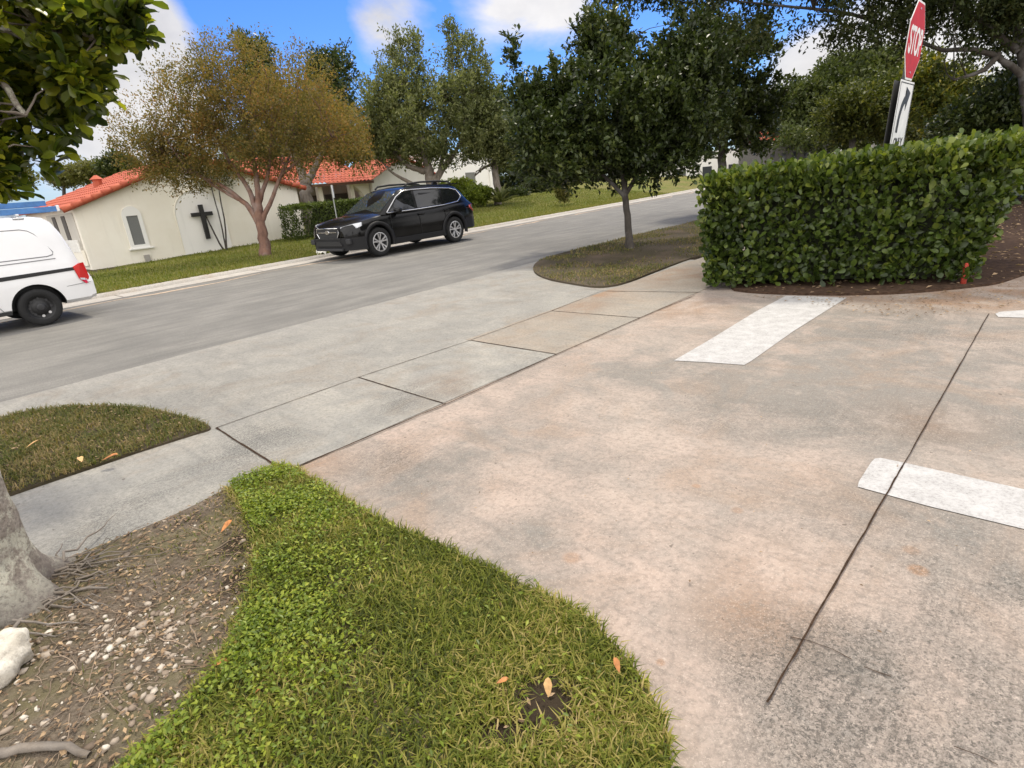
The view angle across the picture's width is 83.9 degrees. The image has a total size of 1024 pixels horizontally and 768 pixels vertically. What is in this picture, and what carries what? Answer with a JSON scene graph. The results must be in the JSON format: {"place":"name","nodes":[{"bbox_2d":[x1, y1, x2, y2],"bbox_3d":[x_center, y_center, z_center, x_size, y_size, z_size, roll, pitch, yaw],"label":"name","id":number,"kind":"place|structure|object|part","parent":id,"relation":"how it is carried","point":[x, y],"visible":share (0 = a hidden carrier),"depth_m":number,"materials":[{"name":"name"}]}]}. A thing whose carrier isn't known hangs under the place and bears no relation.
{"place":"outdoors","nodes":[
{"label":"outdoors","id":0,"kind":"place"},
{"bbox_2d":[0,400,210,495],"bbox_3d":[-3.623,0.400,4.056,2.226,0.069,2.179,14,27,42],"label":"verge grass","id":1,"kind":"structure","parent":0,"point":[16,455],"depth_m":4.05,"materials":[{"name":"green plant"}]},
{"bbox_2d":[11,340,554,556],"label":"sidewalk","id":2,"kind":"structure","parent":0,"point":[141,489],"depth_m":3.67,"materials":[{"name":"concrete"}]},
{"bbox_2d":[216,427,271,462],"bbox_3d":[-1.724,0.403,3.685,1.063,0.001,0.018,14,27,43],"label":"joint","id":3,"kind":"object","parent":2,"relation":"on","point":[265,458],"visible":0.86,"depth_m":3.67,"materials":[{"name":"grey concrete"}]},
{"bbox_2d":[359,377,445,403],"bbox_3d":[-0.898,0.042,4.499,1.175,0.001,0.014,13,27,42],"label":"joint","id":4,"kind":"object","parent":2,"relation":"on","point":[402,390],"visible":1,"depth_m":4.43,"materials":[{"name":"grey concrete"}]},
{"bbox_2d":[216,292,597,427],"bbox_3d":[-0.424,-0.463,5.811,0.084,0.001,5.109,12,25,39],"label":"joint","id":5,"kind":"object","parent":2,"relation":"on","point":[387,367],"visible":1,"depth_m":5.07,"materials":[{"name":"grey concrete"}]},
{"bbox_2d":[472,340,554,353],"bbox_3d":[-0.013,-0.355,5.399,1.102,0.001,0.014,12,26,41],"label":"joint","id":6,"kind":"object","parent":2,"relation":"on","point":[510,346],"visible":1,"depth_m":5.40,"materials":[{"name":"grey concrete"}]},
{"bbox_2d":[86,267,548,352],"bbox_3d":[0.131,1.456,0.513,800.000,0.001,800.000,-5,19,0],"label":"ground","id":7,"kind":"structure","parent":0,"point":[88,270],"depth_m":18.82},
{"bbox_2d":[40,163,85,195],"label":"tree","id":8,"kind":"object","parent":7,"relation":"on","point":[64,184],"visible":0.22,"depth_m":74.59,"materials":[{"name":"green plant"}]},
{"bbox_2d":[0,475,669,767],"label":"bed soil","id":9,"kind":"structure","parent":7,"relation":"on","point":[174,678],"depth_m":1.94,"materials":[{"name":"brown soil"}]},
{"bbox_2d":[0,627,33,689],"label":"rock","id":10,"kind":"object","parent":9,"relation":"on","point":[16,653],"visible":1,"depth_m":1.93,"materials":[{"name":"stone"}]},
{"bbox_2d":[0,0,188,758],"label":"broadleaf tree","id":11,"kind":"object","parent":9,"relation":"on","point":[56,51],"visible":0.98,"depth_m":3.48,"materials":[{"name":"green plant"}]},
{"bbox_2d":[0,500,248,767],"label":"pebbles","id":12,"kind":"object","parent":9,"relation":"on","point":[148,699],"visible":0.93,"depth_m":1.99,"materials":[{"name":"stone"}]},
{"bbox_2d":[0,498,250,767],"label":"twigs","id":13,"kind":"object","parent":9,"relation":"on","point":[76,661],"visible":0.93,"depth_m":2.07,"materials":[{"name":"brown wood"}]},
{"bbox_2d":[221,520,231,531],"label":"fallen leaf","id":14,"kind":"object","parent":9,"relation":"on","point":[227,523],"visible":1,"depth_m":2.67,"materials":[{"name":"orange plant"}]},
{"bbox_2d":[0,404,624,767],"bbox_3d":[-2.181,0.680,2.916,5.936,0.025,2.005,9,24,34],"label":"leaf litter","id":15,"kind":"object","parent":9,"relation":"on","point":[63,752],"visible":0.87,"depth_m":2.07,"materials":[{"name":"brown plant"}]},
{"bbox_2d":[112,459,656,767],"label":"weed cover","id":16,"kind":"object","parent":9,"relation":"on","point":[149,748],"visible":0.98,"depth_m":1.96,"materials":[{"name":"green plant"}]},
{"bbox_2d":[111,458,688,767],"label":"grass","id":17,"kind":"structure","parent":9,"relation":"on","point":[536,611],"depth_m":1.77,"materials":[{"name":"green plant"}]},
{"bbox_2d":[497,677,508,682],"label":"fallen leaf","id":18,"kind":"object","parent":17,"relation":"on","point":[503,679],"visible":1,"depth_m":1.70,"materials":[{"name":"orange plant"}]},
{"bbox_2d":[613,657,619,672],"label":"fallen leaf","id":19,"kind":"object","parent":17,"relation":"on","point":[616,661],"visible":1,"depth_m":1.69,"materials":[{"name":"orange plant"}]},
{"bbox_2d":[544,677,551,697],"bbox_3d":[0.105,0.882,1.653,0.021,0.048,0.023,-14,21,-23],"label":"fallen leaf","id":20,"kind":"object","parent":9,"relation":"on","point":[547,684],"visible":1,"depth_m":1.65,"materials":[{"name":"beige plant"}]},
{"bbox_2d":[761,41,927,157],"bbox_3d":[22.433,-18.667,38.935,13.328,9.122,12.573,-5,19,0],"label":"shade tree","id":21,"kind":"object","parent":7,"relation":"on","point":[795,124],"visible":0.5,"depth_m":37.39,"materials":[{"name":"green plant"}]},
{"bbox_2d":[801,63,925,151],"bbox_3d":[16.868,-12.218,27.191,6.325,5.460,4.276,-5,19,0],"label":"shade tree","id":22,"kind":"object","parent":7,"relation":"on","point":[850,113],"visible":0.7,"depth_m":26.39,"materials":[{"name":"green plant"}]},
{"bbox_2d":[731,197,1023,295],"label":"mulch bed","id":23,"kind":"object","parent":7,"relation":"on","point":[1005,267],"visible":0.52,"depth_m":6.66,"materials":[{"name":"brown soil"}]},
{"bbox_2d":[581,0,1023,129],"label":"oak","id":24,"kind":"object","parent":23,"relation":"on","point":[1001,22],"visible":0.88,"depth_m":12.43,"materials":[{"name":"green plant"}]},
{"bbox_2d":[694,124,1023,287],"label":"hedge","id":25,"kind":"object","parent":23,"relation":"on","point":[908,209],"visible":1,"depth_m":6.39,"materials":[{"name":"green plant"}]},
{"bbox_2d":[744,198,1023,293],"bbox_3d":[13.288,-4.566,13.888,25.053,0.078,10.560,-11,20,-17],"label":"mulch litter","id":26,"kind":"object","parent":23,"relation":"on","point":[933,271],"visible":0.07,"depth_m":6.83,"materials":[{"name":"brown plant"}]},
{"bbox_2d":[883,0,924,146],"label":"traffic sign","id":27,"kind":"object","parent":23,"relation":"on","point":[900,104],"visible":0.85,"depth_m":6.58,"materials":[{"name":"red"}]},
{"bbox_2d":[960,263,968,283],"bbox_3d":[4.903,-1.164,6.170,0.074,0.290,0.076,-5,19,0],"label":"marker stake","id":28,"kind":"object","parent":23,"relation":"on","point":[963,281],"visible":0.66,"depth_m":6.16,"materials":[{"name":"orange paint"}]},
{"bbox_2d":[918,55,1023,200],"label":"shrub","id":29,"kind":"object","parent":23,"relation":"on","point":[984,110],"visible":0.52,"depth_m":13.53,"materials":[{"name":"green plant"}]},
{"bbox_2d":[877,124,921,146],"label":"tree","id":30,"kind":"object","parent":7,"relation":"on","point":[914,137],"visible":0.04,"depth_m":46.99,"materials":[{"name":"green plant"}]},
{"bbox_2d":[884,41,1004,140],"bbox_3d":[16.971,-10.414,22.045,4.500,5.421,3.782,-5,19,0],"label":"shade tree","id":31,"kind":"object","parent":7,"relation":"on","point":[930,95],"visible":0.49,"depth_m":21.32,"materials":[{"name":"green plant"}]},
{"bbox_2d":[910,66,1005,137],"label":"tree","id":32,"kind":"object","parent":7,"relation":"on","point":[984,82],"depth_m":42.86,"materials":[{"name":"green plant"}]},
{"bbox_2d":[0,260,692,496],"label":"driveway apron","id":33,"kind":"object","parent":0,"point":[217,385],"visible":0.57,"depth_m":5.87,"materials":[{"name":"concrete"}]},
{"bbox_2d":[0,189,739,401],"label":"road","id":34,"kind":"structure","parent":0,"point":[75,345],"depth_m":9.65,"materials":[{"name":"grey asphalt"}]},
{"bbox_2d":[0,214,96,324],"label":"van","id":35,"kind":"object","parent":34,"relation":"on","point":[44,275],"visible":1,"depth_m":8.71,"materials":[{"name":"white paint"}]},
{"bbox_2d":[0,201,59,215],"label":"ladder","id":36,"kind":"object","parent":35,"relation":"on","point":[23,206],"visible":1,"depth_m":8.71,"materials":[{"name":"blue"}]},
{"bbox_2d":[0,188,704,319],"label":"road gutter","id":37,"kind":"object","parent":34,"relation":"on","point":[190,283],"visible":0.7,"depth_m":14.03,"materials":[{"name":"concrete"}]},
{"bbox_2d":[62,188,697,304],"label":"kerb","id":38,"kind":"structure","parent":34,"relation":"on","point":[134,289],"depth_m":14.23,"materials":[{"name":"concrete"}]},
{"bbox_2d":[311,180,474,255],"bbox_3d":[-3.186,-4.650,15.794,2.160,1.728,4.712,10,25,37],"label":"suv","id":39,"kind":"object","parent":34,"relation":"on","point":[379,222],"visible":1,"depth_m":15.01,"materials":[{"name":"black paint"}]},
{"bbox_3d":[-2.926,-4.768,14.846,0.176,0.453,0.936,10,25,37],"label":"side window","id":40,"kind":"part","parent":39,"relation":"part of","materials":[{"name":"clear glass"}]},
{"bbox_3d":[-2.305,-5.089,15.570,0.163,0.443,0.996,10,25,37],"label":"side window","id":41,"kind":"part","parent":39,"relation":"part of","materials":[{"name":"grey glass"}]},
{"bbox_3d":[-1.766,-5.370,16.214,0.154,0.393,0.737,10,25,37],"label":"side window","id":42,"kind":"part","parent":39,"relation":"part of","materials":[{"name":"black glass"}]},
{"bbox_2d":[88,176,701,293],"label":"lawn","id":43,"kind":"structure","parent":0,"point":[684,183],"depth_m":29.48,"materials":[{"name":"green plant"}]},
{"bbox_2d":[0,126,43,201],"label":"tree","id":44,"kind":"object","parent":43,"relation":"on","point":[36,177],"visible":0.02,"depth_m":51.58,"materials":[{"name":"green plant"}]},
{"bbox_2d":[58,155,104,185],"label":"tree","id":45,"kind":"object","parent":43,"relation":"on","point":[79,170],"visible":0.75,"depth_m":68.55,"materials":[{"name":"green plant"}]},
{"bbox_2d":[90,144,148,177],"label":"tree","id":46,"kind":"object","parent":43,"relation":"on","point":[104,169],"visible":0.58,"depth_m":60.77,"materials":[{"name":"green plant"}]},
{"bbox_2d":[19,158,306,269],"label":"chapel","id":47,"kind":"structure","parent":43,"relation":"on","point":[113,220],"depth_m":20.40,"materials":[{"name":"beige paint"}]},
{"bbox_2d":[121,206,154,250],"bbox_3d":[-13.093,-5.432,19.815,0.140,1.445,0.775,12,26,40],"label":"window","id":48,"kind":"structure","parent":47,"relation":"in","point":[132,219],"depth_m":19.81,"materials":[{"name":"white paint"}]},
{"bbox_2d":[200,145,250,250],"bbox_3d":[-11.175,-7.135,21.584,3.004,4.361,1.848,-11,20,-17],"label":"young tree","id":49,"kind":"object","parent":43,"relation":"on","point":[228,182],"visible":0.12,"depth_m":21.38,"materials":[{"name":"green plant"}]},
{"bbox_2d":[97,17,371,255],"bbox_3d":[-8.296,-7.331,17.452,8.021,6.861,4.324,-5,19,0],"label":"crape myrtle","id":50,"kind":"object","parent":43,"relation":"on","point":[212,123],"visible":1,"depth_m":16.60,"materials":[{"name":"brown plant"}]},
{"bbox_2d":[225,27,279,157],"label":"shade tree","id":51,"kind":"object","parent":43,"relation":"on","point":[268,63],"visible":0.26,"depth_m":43.04,"materials":[{"name":"green plant"}]},
{"bbox_2d":[219,118,302,174],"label":"tree","id":52,"kind":"object","parent":43,"relation":"on","point":[257,142],"visible":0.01,"depth_m":50.23,"materials":[{"name":"green plant"}]},
{"bbox_2d":[241,57,378,232],"bbox_3d":[-8.927,-10.597,25.797,5.982,7.518,5.213,-5,19,0],"label":"shade tree","id":53,"kind":"object","parent":43,"relation":"on","point":[306,195],"visible":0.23,"depth_m":25.20,"materials":[{"name":"green plant"}]},
{"bbox_2d":[276,196,362,240],"bbox_3d":[-6.052,-7.488,24.915,1.466,1.538,8.465,12,26,40],"label":"hedge","id":54,"kind":"object","parent":43,"relation":"on","point":[324,211],"visible":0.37,"depth_m":22.42,"materials":[{"name":"green plant"}]},
{"bbox_2d":[278,37,363,182],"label":"shade tree","id":55,"kind":"object","parent":43,"relation":"on","point":[338,82],"visible":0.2,"depth_m":44.94,"materials":[{"name":"green plant"}]},
{"bbox_2d":[219,156,435,222],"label":"residence","id":56,"kind":"structure","parent":43,"relation":"on","point":[345,185],"depth_m":34.56,"materials":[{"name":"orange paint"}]},
{"bbox_2d":[324,194,336,200],"bbox_3d":[-11.033,-10.796,35.080,0.060,1.710,0.800,12,26,40],"label":"door","id":57,"kind":"structure","parent":56,"relation":"in","point":[328,197],"depth_m":34.78,"materials":[{"name":"black"}]},
{"bbox_2d":[336,193,347,199],"bbox_3d":[-10.514,-11.032,35.617,0.060,1.710,0.800,12,26,40],"label":"door","id":58,"kind":"structure","parent":56,"relation":"in","point":[341,195],"depth_m":35.39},
{"bbox_2d":[330,185,336,217],"bbox_3d":[-5.252,-4.960,17.111,0.054,1.928,0.240,-8,20,-8],"label":"post","id":59,"kind":"object","parent":43,"relation":"on","point":[332,191],"visible":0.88,"depth_m":16.90,"materials":[{"name":"grey metal"}]},
{"bbox_2d":[355,112,438,160],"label":"tree","id":60,"kind":"object","parent":43,"relation":"on","point":[407,139],"visible":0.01,"depth_m":49.12,"materials":[{"name":"green plant"}]},
{"bbox_2d":[349,13,509,183],"bbox_3d":[-4.590,-14.347,30.655,9.252,10.080,6.687,-5,19,0],"label":"shade tree","id":61,"kind":"object","parent":43,"relation":"on","point":[394,97],"visible":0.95,"depth_m":29.77,"materials":[{"name":"green plant"}]},
{"bbox_2d":[409,152,493,193],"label":"house","id":62,"kind":"structure","parent":43,"relation":"on","point":[484,176],"depth_m":43.24,"materials":[{"name":"paint"}]},
{"bbox_2d":[465,172,475,184],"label":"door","id":63,"kind":"structure","parent":62,"relation":"in","point":[471,174],"depth_m":43.37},
{"bbox_2d":[439,176,476,194],"bbox_3d":[-3.357,-11.496,33.398,2.805,1.383,2.401,-5,19,0],"label":"shrub","id":64,"kind":"object","parent":43,"relation":"on","point":[461,184],"visible":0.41,"depth_m":32.85,"materials":[{"name":"green plant"}]},
{"bbox_2d":[462,182,495,206],"bbox_3d":[-1.869,-10.182,30.739,2.003,1.403,1.643,-12,20,-19],"label":"shrub","id":65,"kind":"object","parent":43,"relation":"on","point":[478,194],"visible":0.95,"depth_m":30.50,"materials":[{"name":"green plant"}]},
{"bbox_2d":[456,80,509,152],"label":"tree","id":66,"kind":"object","parent":43,"relation":"on","point":[468,136],"visible":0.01,"depth_m":54.29,"materials":[{"name":"green plant"}]},
{"bbox_2d":[465,65,525,204],"bbox_3d":[-0.681,-13.522,31.556,4.118,7.118,4.728,-5,19,0],"label":"shade tree","id":67,"kind":"object","parent":43,"relation":"on","point":[497,163],"visible":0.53,"depth_m":30.34,"materials":[{"name":"green plant"}]},
{"bbox_2d":[488,183,517,201],"bbox_3d":[-0.771,-10.297,30.696,1.438,0.964,1.809,12,26,40],"label":"strappy plant","id":68,"kind":"object","parent":43,"relation":"on","point":[501,195],"visible":1,"depth_m":30.61,"materials":[{"name":"green plant"}]},
{"bbox_2d":[505,185,531,197],"bbox_3d":[0.199,-12.399,37.300,2.294,1.226,1.881,-5,19,0],"label":"shrub","id":69,"kind":"object","parent":43,"relation":"on","point":[519,191],"visible":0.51,"depth_m":36.76,"materials":[{"name":"green plant"}]},
{"bbox_2d":[498,80,544,186],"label":"tree","id":70,"kind":"object","parent":43,"relation":"on","point":[511,178],"visible":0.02,"depth_m":52.34,"materials":[{"name":"green plant"}]},
{"bbox_2d":[520,174,554,192],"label":"shrub","id":71,"kind":"object","parent":43,"relation":"on","point":[533,184],"visible":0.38,"depth_m":40.15,"materials":[{"name":"green plant"}]},
{"bbox_2d":[499,171,609,188],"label":"hedge","id":72,"kind":"object","parent":43,"relation":"on","point":[505,181],"visible":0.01,"depth_m":62.11,"materials":[{"name":"green plant"}]},
{"bbox_2d":[552,179,571,203],"bbox_3d":[2.500,-9.754,28.586,1.095,1.441,1.111,-5,19,0],"label":"shrub","id":73,"kind":"object","parent":43,"relation":"on","point":[560,193],"visible":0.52,"depth_m":28.45,"materials":[{"name":"green plant"}]},
{"bbox_2d":[645,149,738,176],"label":"house","id":74,"kind":"structure","parent":43,"relation":"on","point":[706,167],"depth_m":47.41,"materials":[{"name":"white paint"}]},
{"bbox_2d":[702,166,711,176],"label":"window","id":75,"kind":"structure","parent":74,"relation":"in","point":[707,169],"depth_m":47.51,"materials":[{"name":"grey glass"}]},
{"bbox_2d":[738,132,833,165],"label":"house","id":76,"kind":"structure","parent":43,"relation":"on","point":[749,158],"depth_m":39.76,"materials":[{"name":"grey"}]},
{"bbox_2d":[0,0,1023,216],"label":"sky","id":77,"kind":"structure","parent":0,"point":[543,24],"materials":[{"name":"blue"}]},
{"bbox_2d":[466,247,744,353],"bbox_3d":[11.942,-5.814,17.852,1.320,0.001,36.190,12,26,40],"label":"sidewalk stained","id":78,"kind":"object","parent":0,"point":[556,330],"visible":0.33,"depth_m":6.44,"materials":[{"name":"concrete"}]},
{"bbox_2d":[533,220,744,287],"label":"verge soil","id":79,"kind":"structure","parent":0,"point":[645,250],"depth_m":10.22,"materials":[{"name":"brown soil"}]},
{"bbox_2d":[492,0,749,248],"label":"street tree","id":80,"kind":"object","parent":79,"relation":"on","point":[644,116],"visible":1,"depth_m":10.88,"materials":[{"name":"green plant"}]},
{"bbox_2d":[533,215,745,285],"bbox_3d":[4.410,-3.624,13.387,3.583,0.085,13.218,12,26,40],"label":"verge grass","id":81,"kind":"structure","parent":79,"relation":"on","point":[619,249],"depth_m":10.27,"materials":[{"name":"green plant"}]},
{"bbox_2d":[662,7,798,171],"bbox_3d":[6.299,-8.211,17.668,4.478,5.972,4.014,-5,19,0],"label":"street tree","id":82,"kind":"object","parent":79,"relation":"on","point":[756,108],"visible":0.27,"depth_m":16.84,"materials":[{"name":"green plant"}]},
{"bbox_2d":[299,276,1023,767],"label":"driveway","id":83,"kind":"structure","parent":0,"point":[719,508],"depth_m":2.60,"materials":[{"name":"concrete"}]},
{"bbox_2d":[297,296,691,465],"bbox_3d":[0.444,-0.282,5.075,0.078,0.001,5.250,13,26,41],"label":"joint","id":84,"kind":"object","parent":83,"relation":"on","point":[475,390],"visible":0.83,"depth_m":4.25,"materials":[{"name":"grey concrete"}]},
{"bbox_2d":[675,296,844,364],"bbox_3d":[2.428,-0.566,5.394,0.594,0.001,2.790,13,26,42],"label":"road marking","id":85,"kind":"object","parent":83,"relation":"on","point":[749,338],"visible":1,"depth_m":5.20,"materials":[{"name":"white paint"}]},
{"bbox_2d":[790,636,850,658],"bbox_3d":[0.977,0.830,1.802,0.174,0.001,0.016,10,24,36],"label":"crack","id":86,"kind":"object","parent":83,"relation":"on","point":[822,645],"visible":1,"depth_m":1.80,"materials":[{"name":"grey concrete"}]},
{"bbox_2d":[766,313,988,701],"bbox_3d":[2.504,0.138,3.365,0.012,0.001,5.200,13,26,42],"label":"joint","id":87,"kind":"object","parent":83,"relation":"on","point":[827,596],"visible":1,"depth_m":2.21,"materials":[{"name":"grey concrete"}]},
{"bbox_2d":[747,280,1023,318],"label":"pavement litter","id":88,"kind":"object","parent":83,"relation":"on","point":[919,300],"visible":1,"depth_m":5.64,"materials":[{"name":"brown plant"}]},
{"bbox_2d":[858,458,1023,528],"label":"road marking","id":89,"kind":"object","parent":83,"relation":"on","point":[981,499],"visible":1,"depth_m":2.55,"materials":[{"name":"white paint"}]},
{"bbox_2d":[996,310,1023,317],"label":"road marking","id":90,"kind":"object","parent":83,"relation":"on","point":[1018,313],"visible":1,"depth_m":5.04,"materials":[{"name":"white paint"}]}
]}

